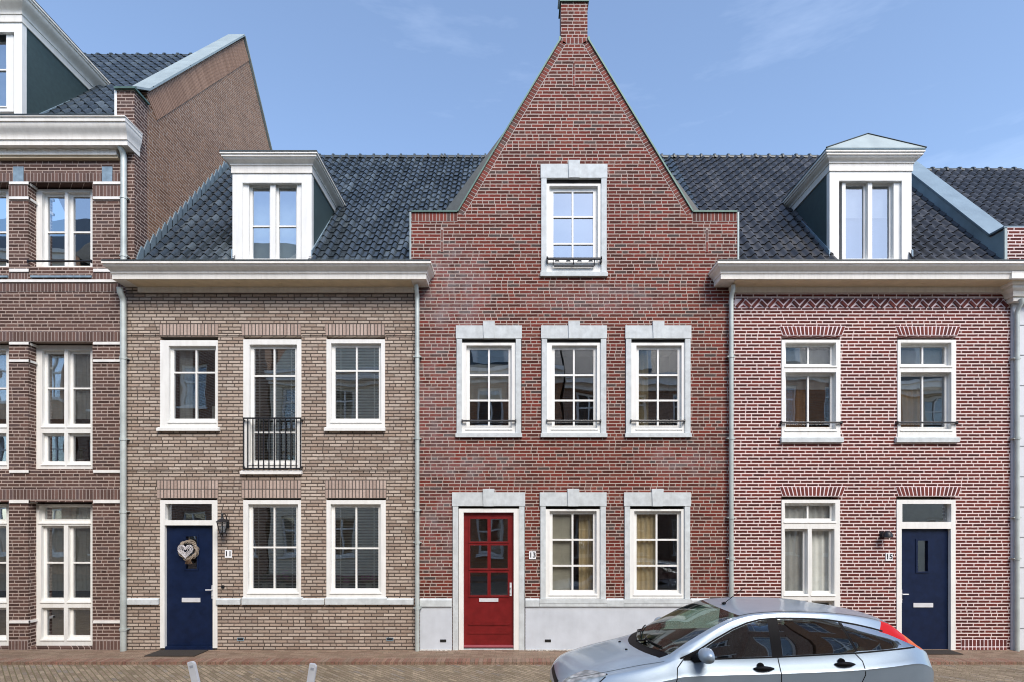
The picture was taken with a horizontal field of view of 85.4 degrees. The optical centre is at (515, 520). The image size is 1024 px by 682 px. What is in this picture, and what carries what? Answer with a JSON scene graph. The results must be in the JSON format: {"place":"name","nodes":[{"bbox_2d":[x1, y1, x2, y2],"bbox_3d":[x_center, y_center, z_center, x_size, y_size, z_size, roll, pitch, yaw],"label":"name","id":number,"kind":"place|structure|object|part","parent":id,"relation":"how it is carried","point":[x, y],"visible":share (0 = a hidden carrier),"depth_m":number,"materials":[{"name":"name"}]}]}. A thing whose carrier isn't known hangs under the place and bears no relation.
{"place":"outdoors","nodes":[
{"label":"outdoors","id":0,"kind":"place"},
{"bbox_2d":[420,649,572,650],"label":"gravel","id":1,"kind":"structure","parent":0,"point":[525,650],"depth_m":9.95,"materials":[{"name":"grey gravel"}]},
{"bbox_2d":[0,665,1023,681],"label":"road","id":2,"kind":"structure","parent":0,"point":[370,673],"depth_m":8.62,"materials":[{"name":"brown brick"}]},
{"bbox_2d":[187,661,199,681],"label":"bollard","id":3,"kind":"object","parent":2,"relation":"on","point":[193,671],"visible":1,"depth_m":6.68,"materials":[{"name":"white metal"}]},
{"bbox_2d":[307,663,316,681],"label":"bollard","id":4,"kind":"object","parent":2,"relation":"on","point":[311,676],"visible":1,"depth_m":6.68,"materials":[{"name":"white metal"}]},
{"bbox_2d":[550,587,933,681],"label":"parked car","id":5,"kind":"object","parent":2,"relation":"on","point":[746,639],"visible":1,"depth_m":5.81,"materials":[{"name":"silver metal"}]},
{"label":"front side window","id":6,"kind":"part","parent":5,"relation":"part of","materials":[{"name":"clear glass"}]},
{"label":"front side window","id":7,"kind":"part","parent":5,"relation":"part of","materials":[{"name":"black glass"}]},
{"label":"rear side window","id":8,"kind":"part","parent":5,"relation":"part of","materials":[{"name":"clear glass"}]},
{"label":"rear side window","id":9,"kind":"part","parent":5,"relation":"part of","materials":[{"name":"black glass"}]},
{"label":"quarter window","id":10,"kind":"part","parent":5,"relation":"part of","materials":[{"name":"black glass"}]},
{"bbox_2d":[0,648,1023,657],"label":"pavement","id":11,"kind":"structure","parent":0,"point":[216,653],"depth_m":9.66,"materials":[{"name":"brown brick"}]},
{"bbox_2d":[0,0,272,651],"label":"row house","id":12,"kind":"structure","parent":11,"relation":"on","point":[118,156],"depth_m":10.17,"materials":[{"name":"brown brick"}]},
{"bbox_2d":[0,189,8,277],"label":"window","id":13,"kind":"structure","parent":12,"relation":"in","point":[4,193],"depth_m":10.17,"materials":[{"name":"white paint"}]},
{"bbox_2d":[0,345,8,468],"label":"window","id":14,"kind":"structure","parent":12,"relation":"in","point":[4,349],"depth_m":10.17,"materials":[{"name":"white paint"}]},
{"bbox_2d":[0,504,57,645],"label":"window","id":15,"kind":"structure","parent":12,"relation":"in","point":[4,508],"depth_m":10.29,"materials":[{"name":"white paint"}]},
{"bbox_2d":[27,189,92,277],"bbox_3d":[-8.204,-5.220,10.131,1.159,1.701,0.337,0,0,0],"label":"window","id":16,"kind":"structure","parent":12,"relation":"in","point":[43,196],"depth_m":10.18,"materials":[{"name":"white paint"}]},
{"bbox_2d":[36,345,92,468],"bbox_3d":[-8.204,-2.065,10.240,1.159,2.284,0.167,0,0,0],"label":"window","id":17,"kind":"structure","parent":12,"relation":"in","point":[64,373],"depth_m":10.24,"materials":[{"name":"white paint"}]},
{"bbox_2d":[36,504,92,645],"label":"window","id":18,"kind":"structure","parent":12,"relation":"in","point":[64,532],"depth_m":10.24,"materials":[{"name":"white paint"}]},
{"bbox_2d":[76,447,85,460],"bbox_3d":[-8.158,-1.216,10.420,0.322,0.381,0.120,0,0,0],"label":"potted plant","id":19,"kind":"object","parent":12,"relation":"in","point":[80,451],"visible":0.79,"depth_m":10.41,"materials":[{"name":"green plant"}]},
{"bbox_2d":[144,650,207,656],"bbox_3d":[-5.930,2.329,9.720,0.860,0.013,0.440,0,0,0],"label":"door mat","id":20,"kind":"object","parent":11,"relation":"on","point":[176,653],"depth_m":9.66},
{"bbox_2d":[101,150,443,650],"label":"row house","id":21,"kind":"structure","parent":11,"relation":"on","point":[284,285],"depth_m":10.00,"materials":[{"name":"brown brick"}]},
{"bbox_2d":[156,340,219,430],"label":"window","id":22,"kind":"structure","parent":21,"relation":"in","point":[168,348],"depth_m":10.04,"materials":[{"name":"white paint"}]},
{"bbox_2d":[167,525,212,645],"bbox_3d":[-5.883,1.180,10.038,0.878,2.187,0.123,0,0,0],"label":"front door","id":23,"kind":"structure","parent":21,"relation":"in","point":[189,591],"depth_m":10.05,"materials":[{"name":"blue paint"}]},
{"bbox_2d":[178,538,198,563],"bbox_3d":[-5.895,0.556,9.995,0.384,0.475,0.079,0,0,0],"label":"door wreath","id":24,"kind":"object","parent":23,"relation":"hanging from","point":[182,553],"depth_m":9.98,"materials":[{"name":"white wicker"}]},
{"bbox_2d":[216,513,229,536],"bbox_3d":[-5.171,0.080,9.836,0.224,0.425,0.308,0,0,27],"label":"wall lantern","id":25,"kind":"object","parent":21,"relation":"attached to","point":[222,519],"depth_m":9.80,"materials":[{"name":"black metal"}]},
{"bbox_2d":[225,550,231,557],"bbox_3d":[-5.169,0.608,9.991,0.124,0.140,0.016,0,0,0],"label":"house number sign","id":26,"kind":"object","parent":21,"relation":"attached to","point":[228,553],"visible":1,"depth_m":9.99,"materials":[{"name":"ceramic"}]},
{"bbox_2d":[259,573,268,587],"bbox_3d":[-4.599,1.090,10.200,0.330,0.393,0.120,0,0,0],"label":"potted plant","id":27,"kind":"object","parent":21,"relation":"in","point":[265,581],"visible":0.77,"depth_m":10.18,"materials":[{"name":"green plant"}]},
{"bbox_2d":[240,339,302,473],"bbox_3d":[-4.389,-2.041,10.038,1.101,2.431,0.197,0,0,0],"label":"window","id":28,"kind":"structure","parent":21,"relation":"in","point":[249,345],"depth_m":10.05,"materials":[{"name":"white paint"}]},
{"bbox_2d":[241,500,302,604],"bbox_3d":[-4.370,0.577,10.043,1.087,1.876,0.187,0,0,0],"label":"window","id":29,"kind":"structure","parent":21,"relation":"in","point":[251,595],"depth_m":10.05,"materials":[{"name":"white paint"}]},
{"bbox_2d":[276,570,288,587],"bbox_3d":[-4.279,1.080,10.200,0.313,0.414,0.120,0,0,0],"label":"potted plant","id":30,"kind":"object","parent":21,"relation":"in","point":[282,579],"visible":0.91,"depth_m":10.17,"materials":[{"name":"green plant"}]},
{"bbox_2d":[337,575,349,587],"bbox_3d":[-3.122,1.131,10.200,0.312,0.311,0.120,0,0,0],"label":"potted plant","id":31,"kind":"object","parent":21,"relation":"in","point":[344,581],"visible":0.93,"depth_m":10.17,"materials":[{"name":"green plant"}]},
{"bbox_2d":[324,339,385,430],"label":"window","id":32,"kind":"structure","parent":21,"relation":"in","point":[333,423],"depth_m":10.05,"materials":[{"name":"white paint"}]},
{"bbox_2d":[325,500,386,604],"bbox_3d":[-2.863,0.577,10.043,1.102,1.876,0.187,0,0,0],"label":"window","id":33,"kind":"structure","parent":21,"relation":"in","point":[334,596],"depth_m":10.05,"materials":[{"name":"white paint"}]},
{"bbox_2d":[361,573,375,587],"bbox_3d":[-2.699,1.121,10.200,0.310,0.331,0.120,0,0,0],"label":"potted plant","id":34,"kind":"object","parent":21,"relation":"in","point":[368,579],"visible":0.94,"depth_m":10.17,"materials":[{"name":"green plant"}]},
{"bbox_2d":[409,0,738,649],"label":"row house","id":35,"kind":"structure","parent":11,"relation":"on","point":[571,240],"depth_m":10.00,"materials":[{"name":"red brick"}]},
{"bbox_2d":[462,339,515,432],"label":"window","id":36,"kind":"structure","parent":35,"relation":"in","point":[488,383],"depth_m":10.06,"materials":[{"name":"white paint"}]},
{"bbox_2d":[464,513,513,648],"bbox_3d":[-0.482,1.085,10.044,0.915,2.460,0.112,0,0,0],"label":"front door","id":37,"kind":"structure","parent":35,"relation":"in","point":[488,619],"depth_m":10.05,"materials":[{"name":"red paint"}]},
{"bbox_2d":[529,551,535,558],"bbox_3d":[0.308,0.631,9.991,0.124,0.140,0.016,0,0,0],"label":"house number sign","id":38,"kind":"object","parent":35,"relation":"attached to","point":[532,554],"visible":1,"depth_m":9.99,"materials":[{"name":"ceramic"}]},
{"bbox_2d":[546,509,599,598],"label":"window","id":39,"kind":"structure","parent":35,"relation":"in","point":[559,522],"depth_m":10.14,"materials":[{"name":"white paint"}]},
{"bbox_2d":[546,339,600,432],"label":"window","id":40,"kind":"structure","parent":35,"relation":"in","point":[552,344],"depth_m":10.02,"materials":[{"name":"white paint"}]},
{"bbox_2d":[546,180,601,271],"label":"window","id":41,"kind":"structure","parent":35,"relation":"in","point":[571,187],"depth_m":10.02,"materials":[{"name":"white paint"}]},
{"bbox_2d":[630,509,683,598],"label":"window","id":42,"kind":"structure","parent":35,"relation":"in","point":[643,522],"depth_m":10.06,"materials":[{"name":"white paint"}]},
{"bbox_2d":[630,339,684,432],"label":"window","id":43,"kind":"structure","parent":35,"relation":"in","point":[639,420],"depth_m":10.06,"materials":[{"name":"white paint"}]},
{"bbox_2d":[672,133,1023,649],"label":"row house","id":44,"kind":"structure","parent":11,"relation":"on","point":[864,277],"depth_m":10.00,"materials":[{"name":"red brick"}]},
{"bbox_2d":[781,500,839,606],"bbox_3d":[5.319,0.945,10.073,1.052,2.627,0.203,0,0,0],"label":"window","id":45,"kind":"structure","parent":44,"relation":"in","point":[810,529],"depth_m":10.06,"materials":[{"name":"white paint"}]},
{"bbox_2d":[780,340,843,442],"bbox_3d":[5.328,-2.324,10.076,1.120,1.850,0.287,0,0,0],"label":"window","id":46,"kind":"structure","parent":44,"relation":"in","point":[807,369],"depth_m":10.07,"materials":[{"name":"white paint"}]},
{"bbox_2d":[880,531,892,537],"bbox_3d":[6.615,0.257,9.887,0.170,0.130,0.224,0,0,0],"label":"wall lamp","id":47,"kind":"object","parent":44,"relation":"attached to","point":[886,534],"visible":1,"depth_m":9.82,"materials":[{"name":"black metal"}]},
{"bbox_2d":[885,553,892,560],"bbox_3d":[6.731,0.661,9.991,0.124,0.140,0.016,0,0,0],"label":"house number sign","id":48,"kind":"object","parent":44,"relation":"attached to","point":[888,556],"visible":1,"depth_m":9.99,"materials":[{"name":"ceramic"}]},
{"bbox_2d":[902,529,947,648],"bbox_3d":[7.397,1.250,10.038,0.896,2.202,0.123,0,0,0],"label":"front door","id":49,"kind":"structure","parent":44,"relation":"in","point":[924,593],"depth_m":10.05,"materials":[{"name":"blue paint"}]},
{"bbox_2d":[895,340,959,442],"bbox_3d":[7.401,-2.324,10.076,1.132,1.850,0.286,0,0,0],"label":"window","id":50,"kind":"structure","parent":44,"relation":"in","point":[920,370],"depth_m":10.07,"materials":[{"name":"white paint"}]},
{"bbox_2d":[924,650,962,654],"bbox_3d":[7.415,2.329,9.790,0.738,0.011,0.300,0,0,0],"label":"door mat","id":51,"kind":"object","parent":11,"relation":"on","point":[939,652],"depth_m":9.74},
{"bbox_2d":[927,167,1023,651],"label":"row house","id":52,"kind":"structure","parent":11,"relation":"on","point":[997,194],"depth_m":9.98,"materials":[{"name":"red brick"},{"name":"dark roof tile"},{"name":"white paint"}]},
{"bbox_2d":[0,0,1023,235],"label":"sky","id":53,"kind":"structure","parent":0,"point":[338,77],"materials":[{"name":"blue"}]},
{"label":"ground","id":54,"kind":"structure","parent":0,"visible":0},
{"bbox_2d":[0,658,1023,664],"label":"kerb","id":55,"kind":"structure","parent":54,"relation":"on","point":[378,661],"depth_m":9.17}
]}

